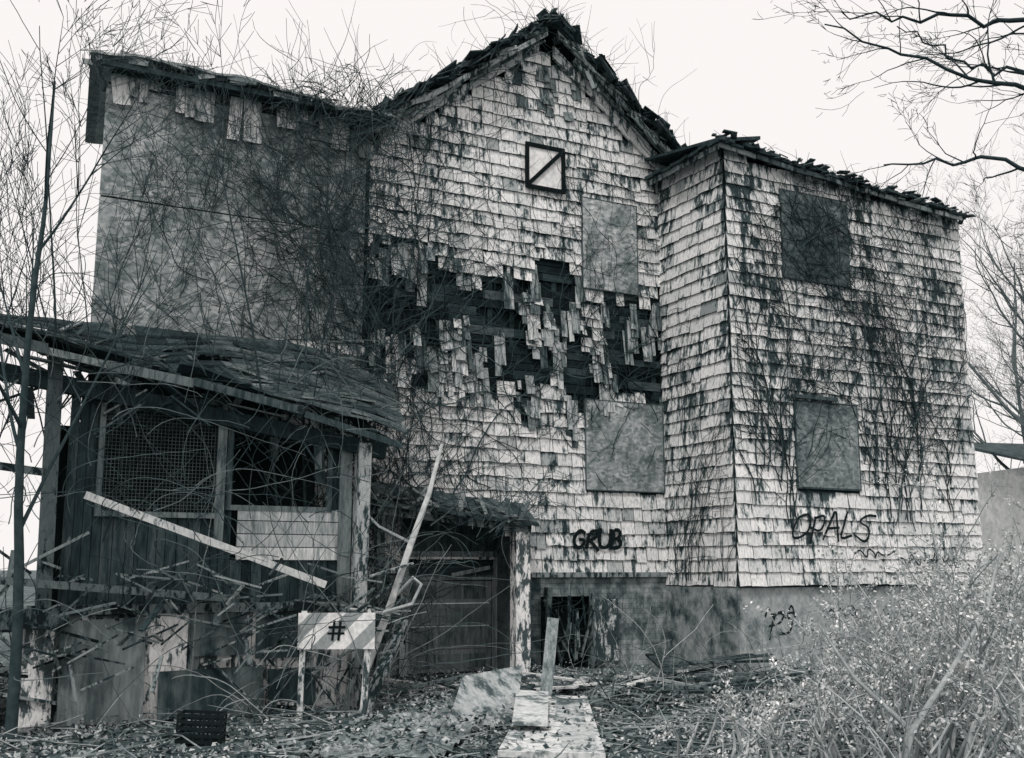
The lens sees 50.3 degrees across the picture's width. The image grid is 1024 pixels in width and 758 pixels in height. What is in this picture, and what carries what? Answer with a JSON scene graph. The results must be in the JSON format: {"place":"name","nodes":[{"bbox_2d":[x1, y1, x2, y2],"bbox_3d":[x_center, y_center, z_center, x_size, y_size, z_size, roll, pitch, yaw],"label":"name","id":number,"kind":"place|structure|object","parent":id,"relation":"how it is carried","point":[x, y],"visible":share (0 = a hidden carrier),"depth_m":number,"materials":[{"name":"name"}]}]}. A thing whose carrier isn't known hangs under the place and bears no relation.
{"place":"outdoors","nodes":[
{"label":"outdoors","id":0,"kind":"place"},
{"bbox_2d":[0,612,296,632],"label":"porch deck","id":1,"kind":"structure","parent":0,"point":[4,631],"depth_m":12.72,"materials":[{"name":"grey wood"}]},
{"bbox_2d":[51,386,352,615],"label":"porch front wall","id":2,"kind":"structure","parent":0,"point":[79,519],"depth_m":12.62,"materials":[{"name":"grey wood"}]},
{"bbox_2d":[0,570,1023,757],"bbox_3d":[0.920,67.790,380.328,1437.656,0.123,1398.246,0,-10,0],"label":"ground","id":3,"kind":"structure","parent":0,"point":[29,591],"depth_m":11.28,"materials":[{"name":"soil"}]},
{"bbox_2d":[0,143,133,437],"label":"bare sapling","id":4,"kind":"object","parent":3,"relation":"on","point":[1,314],"visible":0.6,"depth_m":11.75,"materials":[{"name":"grey plant"}]},
{"bbox_2d":[0,0,220,742],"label":"bare sapling","id":5,"kind":"object","parent":3,"relation":"on","point":[13,697],"visible":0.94,"depth_m":10.58,"materials":[{"name":"grey plant"}]},
{"bbox_2d":[0,0,228,616],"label":"bare sapling","id":6,"kind":"object","parent":3,"relation":"on","point":[73,284],"visible":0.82,"depth_m":11.83,"materials":[{"name":"grey plant"}]},
{"bbox_2d":[0,0,248,435],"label":"bare sapling","id":7,"kind":"object","parent":3,"relation":"on","point":[52,238],"visible":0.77,"depth_m":12.67,"materials":[{"name":"grey plant"}]},
{"bbox_2d":[174,710,227,744],"bbox_3d":[-2.944,3.300,10.338,0.420,0.270,0.300,4,-10,-5],"label":"plastic crate","id":8,"kind":"object","parent":3,"relation":"on","point":[208,737],"visible":0.94,"depth_m":10.21,"materials":[{"name":"black plastic"}]},
{"bbox_2d":[0,355,413,731],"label":"porch posts and skirting","id":9,"kind":"object","parent":3,"relation":"on","point":[39,697],"visible":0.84,"depth_m":11.73,"materials":[{"name":"grey wood"}]},
{"bbox_2d":[100,405,220,512],"bbox_3d":[-3.917,0.871,12.239,1.263,1.242,0.006,5,-11,-27],"label":"window screen","id":10,"kind":"object","parent":9,"relation":"attached to","point":[163,465],"depth_m":12.22,"materials":[{"name":"black metal"}]},
{"bbox_2d":[56,612,315,726],"bbox_3d":[-3.486,3.137,11.953,2.772,1.116,0.110,5,-11,-27],"label":"skirting plywood","id":11,"kind":"object","parent":9,"relation":"attached to","point":[94,702],"visible":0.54,"depth_m":11.77,"materials":[{"name":"grey wood"}]},
{"bbox_2d":[0,333,403,482],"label":"porch rafters","id":12,"kind":"object","parent":9,"relation":"on","point":[238,397],"visible":0.7,"depth_m":12.37,"materials":[{"name":"grey wood"}]},
{"bbox_2d":[0,314,407,434],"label":"porch roofing","id":13,"kind":"object","parent":12,"relation":"on","point":[76,345],"visible":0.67,"depth_m":14.47,"materials":[{"name":"grey wood"}]},
{"bbox_2d":[349,444,442,673],"bbox_3d":[-1.423,2.086,12.832,1.165,2.723,0.638,0,-10,0],"label":"leaning dead trunk","id":14,"kind":"object","parent":9,"relation":"on","point":[395,592],"visible":0.88,"depth_m":12.82,"materials":[{"name":"grey wood"}]},
{"bbox_2d":[0,0,484,612],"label":"bare sapling","id":15,"kind":"object","parent":3,"relation":"on","point":[220,170],"visible":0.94,"depth_m":13.40,"materials":[{"name":"grey plant"}]},
{"bbox_2d":[167,63,464,547],"bbox_3d":[-2.499,-0.606,14.250,3.879,9.381,4.602,0,-10,0],"label":"bare sapling","id":16,"kind":"object","parent":3,"relation":"on","point":[305,367],"visible":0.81,"depth_m":14.50,"materials":[{"name":"black plant"}]},
{"bbox_2d":[213,35,454,556],"bbox_3d":[-2.390,-0.307,15.232,3.684,9.127,3.916,3,-10,-16],"label":"bare sapling","id":17,"kind":"object","parent":3,"relation":"on","point":[325,256],"visible":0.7,"depth_m":15.17,"materials":[{"name":"black plant"}]},
{"bbox_2d":[297,609,374,719],"bbox_3d":[-1.931,3.140,11.954,0.840,1.214,0.089,1,-10,-4],"label":"warning sign","id":18,"kind":"object","parent":3,"relation":"on","point":[334,635],"visible":0.82,"depth_m":11.97,"materials":[{"name":"paint"}]},
{"bbox_2d":[342,619,407,715],"bbox_3d":[-1.626,3.309,12.608,0.510,1.017,0.719,-6,-11,30],"label":"leaning plank","id":19,"kind":"object","parent":3,"relation":"on","point":[379,675],"visible":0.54,"depth_m":12.55,"materials":[{"name":"white paint"}]},
{"bbox_2d":[297,698,483,757],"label":"pile","id":20,"kind":"object","parent":3,"relation":"on","point":[430,730],"visible":0.39,"depth_m":9.99,"materials":[{"name":"plant"}]},
{"bbox_2d":[370,503,531,675],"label":"hood posts","id":21,"kind":"object","parent":3,"relation":"on","point":[520,593],"visible":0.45,"depth_m":16.30,"materials":[{"name":"white wood"}]},
{"bbox_2d":[352,482,538,668],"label":"hood roof","id":22,"kind":"structure","parent":21,"relation":"on","point":[503,607],"depth_m":16.79,"materials":[{"name":"grey wood"}]},
{"bbox_2d":[398,519,504,676],"bbox_3d":[-0.932,3.391,17.017,1.780,2.350,0.260,5,-11,-27],"label":"cellar door","id":23,"kind":"structure","parent":3,"relation":"on","point":[479,636],"depth_m":17.07,"materials":[{"name":"grey wood"}]},
{"bbox_2d":[447,665,521,731],"bbox_3d":[-0.210,3.373,11.515,0.523,0.500,2.211,-6,-11,30],"label":"leaning panel","id":24,"kind":"object","parent":3,"relation":"on","point":[494,690],"visible":0.64,"depth_m":11.51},
{"bbox_2d":[0,0,985,722],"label":"climbing vines","id":25,"kind":"object","parent":3,"relation":"on","point":[414,394],"visible":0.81,"depth_m":17.24,"materials":[{"name":"black plant"}]},
{"bbox_2d":[0,667,1022,757],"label":"leaf litter","id":26,"kind":"object","parent":3,"relation":"on","point":[33,752],"visible":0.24,"depth_m":10.56,"materials":[{"name":"plant"}]},
{"bbox_2d":[0,659,1022,757],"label":"fallen twigs","id":27,"kind":"object","parent":3,"relation":"on","point":[343,755],"visible":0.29,"depth_m":10.53,"materials":[{"name":"grey wood"}]},
{"bbox_2d":[0,397,1022,524],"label":"distant trees","id":28,"kind":"object","parent":3,"relation":"on","point":[64,411],"visible":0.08,"depth_m":69.34,"materials":[{"name":"grey plant"}]},
{"bbox_2d":[0,466,1023,727],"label":"bramble canes","id":29,"kind":"object","parent":3,"relation":"on","point":[264,688],"visible":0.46,"depth_m":12.25,"materials":[{"name":"grey plant"}]},
{"bbox_2d":[0,659,1023,757],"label":"weeds","id":30,"kind":"object","parent":3,"relation":"on","point":[344,735],"visible":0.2,"depth_m":10.64,"materials":[{"name":"grey plant"}]},
{"bbox_2d":[366,575,667,676],"bbox_3d":[0.147,4.085,17.650,5.620,1.800,0.280,5,-11,-27],"label":"brick foundation","id":31,"kind":"object","parent":3,"relation":"on","point":[639,595],"visible":0.34,"depth_m":18.36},
{"bbox_2d":[365,63,662,574],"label":"sheathing boards","id":32,"kind":"object","parent":31,"relation":"on","point":[552,271],"visible":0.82,"depth_m":18.38,"materials":[{"name":"black wood"}]},
{"bbox_2d":[88,50,972,591],"bbox_3d":[-0.504,-0.127,21.357,15.210,10.770,9.880,5,-11,-27],"label":"wall shell","id":33,"kind":"object","parent":3,"relation":"on","point":[436,340],"depth_m":17.95},
{"bbox_2d":[111,64,663,447],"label":"loose shakes","id":34,"kind":"object","parent":33,"relation":"attached to","point":[630,332],"visible":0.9,"depth_m":17.87,"materials":[{"name":"grey wood"}]},
{"bbox_2d":[281,51,667,573],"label":"gable wall shingles","id":35,"kind":"object","parent":33,"relation":"attached to","point":[635,531],"visible":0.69,"depth_m":18.39,"materials":[{"name":"paint"}]},
{"bbox_2d":[529,146,560,188],"bbox_3d":[0.569,-3.664,18.966,0.700,0.720,0.017,5,-11,-27],"label":"attic panel","id":36,"kind":"object","parent":35,"relation":"attached to","point":[540,159],"visible":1,"depth_m":18.96,"materials":[{"name":"white paint"}]},
{"bbox_2d":[525,141,565,194],"bbox_3d":[0.581,-3.668,18.943,0.790,0.830,0.037,5,-11,-27],"label":"attic panel marking","id":37,"kind":"object","parent":35,"relation":"attached to","point":[529,184],"visible":0.99,"depth_m":18.92,"materials":[{"name":"black wood"}]},
{"bbox_2d":[90,83,860,491],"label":"window boards","id":38,"kind":"object","parent":33,"relation":"attached to","point":[640,439],"depth_m":16.57,"materials":[{"name":"grey wood"}]},
{"bbox_2d":[83,8,975,224],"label":"roof","id":39,"kind":"structure","parent":33,"relation":"on","point":[675,156],"depth_m":18.44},
{"bbox_2d":[373,27,961,220],"bbox_3d":[3.099,-4.688,19.320,11.157,2.846,2.152,5,-11,-27],"label":"rake and fascia boards","id":40,"kind":"object","parent":39,"relation":"attached to","point":[508,60],"visible":0.89,"depth_m":19.29,"materials":[{"name":"white paint"}]},
{"bbox_2d":[658,148,983,586],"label":"wing wall shingles","id":41,"kind":"object","parent":33,"relation":"attached to","point":[681,272],"visible":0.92,"depth_m":18.76,"materials":[{"name":"paint"}]},
{"bbox_2d":[572,511,949,566],"bbox_3d":[4.528,2.696,18.387,7.059,0.941,1.178,2,-10,-9],"label":"graffiti","id":42,"kind":"object","parent":41,"relation":"attached to","point":[609,545],"visible":0.9,"depth_m":18.32,"materials":[{"name":"black paint"}]},
{"bbox_2d":[540,617,558,694],"bbox_3d":[0.440,3.380,13.013,0.149,1.035,0.501,-3,-10,16],"label":"wooden post","id":43,"kind":"object","parent":3,"relation":"on","point":[547,676],"visible":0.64,"depth_m":13.03,"materials":[{"name":"grey wood"}]},
{"bbox_2d":[531,572,667,667],"bbox_3d":[1.552,3.990,18.093,2.700,1.542,0.276,5,-11,-27],"label":"cellar opening frame","id":44,"kind":"object","parent":3,"relation":"on","point":[598,607],"visible":0.76,"depth_m":17.98,"materials":[{"name":"white paint"}]},
{"bbox_2d":[275,653,1015,711],"bbox_3d":[1.208,3.972,14.375,13.440,0.475,4.988,0,-10,0],"label":"lumber debris","id":45,"kind":"object","parent":3,"relation":"on","point":[702,686],"visible":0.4,"depth_m":13.87,"materials":[{"name":"grey wood"}]},
{"bbox_2d":[646,683,766,757],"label":"flowering shrub","id":46,"kind":"object","parent":3,"relation":"on","point":[685,752],"visible":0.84,"depth_m":9.16,"materials":[{"name":"grey plant"}]},
{"bbox_2d":[681,668,791,757],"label":"flowering shrub","id":47,"kind":"object","parent":3,"relation":"on","point":[757,745],"visible":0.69,"depth_m":8.44,"materials":[{"name":"grey plant"}]},
{"bbox_2d":[675,670,812,736],"bbox_3d":[2.168,3.117,10.525,1.320,0.684,0.721,4,-11,-23],"label":"flowering shrub","id":48,"kind":"object","parent":3,"relation":"on","point":[760,705],"visible":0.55,"depth_m":10.44,"materials":[{"name":"grey plant"}]},
{"bbox_2d":[709,701,787,757],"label":"flowering shrub","id":49,"kind":"object","parent":3,"relation":"on","point":[747,750],"visible":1,"depth_m":7.62,"materials":[{"name":"grey plant"}]},
{"bbox_2d":[763,611,880,757],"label":"flowering shrub","id":50,"kind":"object","parent":3,"relation":"on","point":[834,750],"visible":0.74,"depth_m":8.57,"materials":[{"name":"grey plant"}]},
{"bbox_2d":[666,585,982,673],"bbox_3d":[4.466,4.824,21.377,5.650,1.620,6.930,5,-11,-27],"label":"concrete foundation","id":51,"kind":"object","parent":3,"relation":"on","point":[688,607],"visible":0.39,"depth_m":17.79,"materials":[{"name":"grey concrete"}]},
{"bbox_2d":[765,605,951,639],"bbox_3d":[5.955,4.057,18.404,4.319,0.563,0.003,5,-11,-27],"label":"foundation graffiti","id":52,"kind":"object","parent":51,"relation":"attached to","point":[779,622],"visible":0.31,"depth_m":17.62,"materials":[{"name":"black paint"}]},
{"bbox_2d":[742,641,955,757],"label":"flowering shrub","id":53,"kind":"object","parent":3,"relation":"on","point":[825,709],"visible":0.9,"depth_m":7.92,"materials":[{"name":"grey plant"}]},
{"bbox_2d":[743,581,968,757],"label":"flowering shrub","id":54,"kind":"object","parent":3,"relation":"on","point":[872,722],"visible":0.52,"depth_m":9.24,"materials":[{"name":"grey plant"}]},
{"bbox_2d":[755,0,1023,372],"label":"bare tree","id":55,"kind":"object","parent":3,"relation":"on","point":[993,82],"visible":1,"depth_m":13.39,"materials":[{"name":"grey plant"}]},
{"bbox_2d":[759,441,1023,757],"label":"flowering shrub","id":56,"kind":"object","parent":3,"relation":"on","point":[1014,567],"visible":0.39,"depth_m":9.66,"materials":[{"name":"grey plant"}]},
{"bbox_2d":[768,500,1016,749],"bbox_3d":[3.601,2.304,10.346,2.094,2.221,2.639,-4,-11,21],"label":"flowering shrub","id":57,"kind":"object","parent":3,"relation":"on","point":[883,713],"visible":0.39,"depth_m":9.98,"materials":[{"name":"grey plant"}]},
{"bbox_2d":[778,597,1023,757],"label":"flowering shrub","id":58,"kind":"object","parent":3,"relation":"on","point":[987,741],"visible":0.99,"depth_m":7.36,"materials":[{"name":"grey plant"}]},
{"bbox_2d":[789,534,1023,757],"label":"flowering shrub","id":59,"kind":"object","parent":3,"relation":"on","point":[916,746],"visible":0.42,"depth_m":8.98,"materials":[{"name":"grey plant"}]},
{"bbox_2d":[813,543,1023,757],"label":"flowering shrub","id":60,"kind":"object","parent":3,"relation":"on","point":[945,730],"visible":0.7,"depth_m":8.21,"materials":[{"name":"grey plant"}]},
{"bbox_2d":[819,555,1023,757],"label":"dead branch","id":61,"kind":"object","parent":3,"relation":"on","point":[917,722],"visible":0.84,"depth_m":7.70,"materials":[{"name":"grey wood"}]},
{"bbox_2d":[864,530,1023,724],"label":"flowering shrub","id":62,"kind":"object","parent":3,"relation":"on","point":[948,711],"visible":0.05,"depth_m":11.34,"materials":[{"name":"grey plant"}]},
{"bbox_2d":[874,527,1023,756],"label":"flowering shrub","id":63,"kind":"object","parent":3,"relation":"on","point":[950,576],"visible":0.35,"depth_m":9.60,"materials":[{"name":"grey plant"}]},
{"bbox_2d":[885,573,1023,749],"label":"flowering shrub","id":64,"kind":"object","parent":3,"relation":"on","point":[1008,683],"visible":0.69,"depth_m":8.03,"materials":[{"name":"grey plant"}]},
{"bbox_2d":[901,162,1023,442],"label":"bare tree","id":65,"kind":"object","parent":3,"relation":"on","point":[1013,348],"visible":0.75,"depth_m":30.72,"materials":[{"name":"grey plant"}]},
{"bbox_2d":[906,549,1023,721],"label":"flowering shrub","id":66,"kind":"object","parent":3,"relation":"on","point":[974,596],"visible":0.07,"depth_m":12.05,"materials":[{"name":"grey plant"}]},
{"bbox_2d":[924,133,1023,468],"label":"bare tree","id":67,"kind":"object","parent":3,"relation":"on","point":[1006,298],"visible":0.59,"depth_m":31.51,"materials":[{"name":"grey plant"}]},
{"bbox_2d":[927,516,1023,741],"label":"flowering shrub","id":68,"kind":"object","parent":3,"relation":"on","point":[997,593],"visible":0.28,"depth_m":10.10,"materials":[{"name":"grey plant"}]},
{"bbox_2d":[930,619,1023,757],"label":"flowering shrub","id":69,"kind":"object","parent":3,"relation":"on","point":[1019,717],"visible":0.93,"depth_m":7.42,"materials":[{"name":"grey plant"}]},
{"bbox_2d":[939,492,1023,701],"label":"flowering shrub","id":70,"kind":"object","parent":3,"relation":"on","point":[1006,499],"visible":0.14,"depth_m":11.06,"materials":[{"name":"grey plant"}]},
{"bbox_2d":[945,74,1023,420],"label":"bare tree","id":71,"kind":"object","parent":3,"relation":"on","point":[994,390],"visible":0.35,"depth_m":36.17,"materials":[{"name":"grey plant"}]},
{"bbox_2d":[965,281,1023,436],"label":"bare tree","id":72,"kind":"object","parent":3,"relation":"on","point":[1003,404],"visible":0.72,"depth_m":28.56,"materials":[{"name":"grey plant"}]},
{"bbox_2d":[973,207,1023,487],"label":"bare tree","id":73,"kind":"object","parent":3,"relation":"on","point":[1011,320],"visible":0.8,"depth_m":29.93,"materials":[{"name":"grey plant"}]},
{"bbox_2d":[974,442,1023,623],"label":"white garage","id":74,"kind":"structure","parent":3,"relation":"on","point":[997,518],"depth_m":30.29,"materials":[{"name":"white paint"}]},
{"bbox_2d":[0,0,1023,569],"label":"sky","id":75,"kind":"structure","parent":0,"point":[764,79],"materials":[{"name":"white"}]},
{"bbox_2d":[498,690,605,757],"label":"walkway","id":76,"kind":"structure","parent":0,"point":[532,708],"depth_m":10.11,"materials":[{"name":"grey concrete"}]},
{"bbox_2d":[581,188,861,492],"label":"window frames","id":77,"kind":"structure","parent":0,"point":[820,398],"depth_m":18.73,"materials":[{"name":"grey wood"}]}
]}

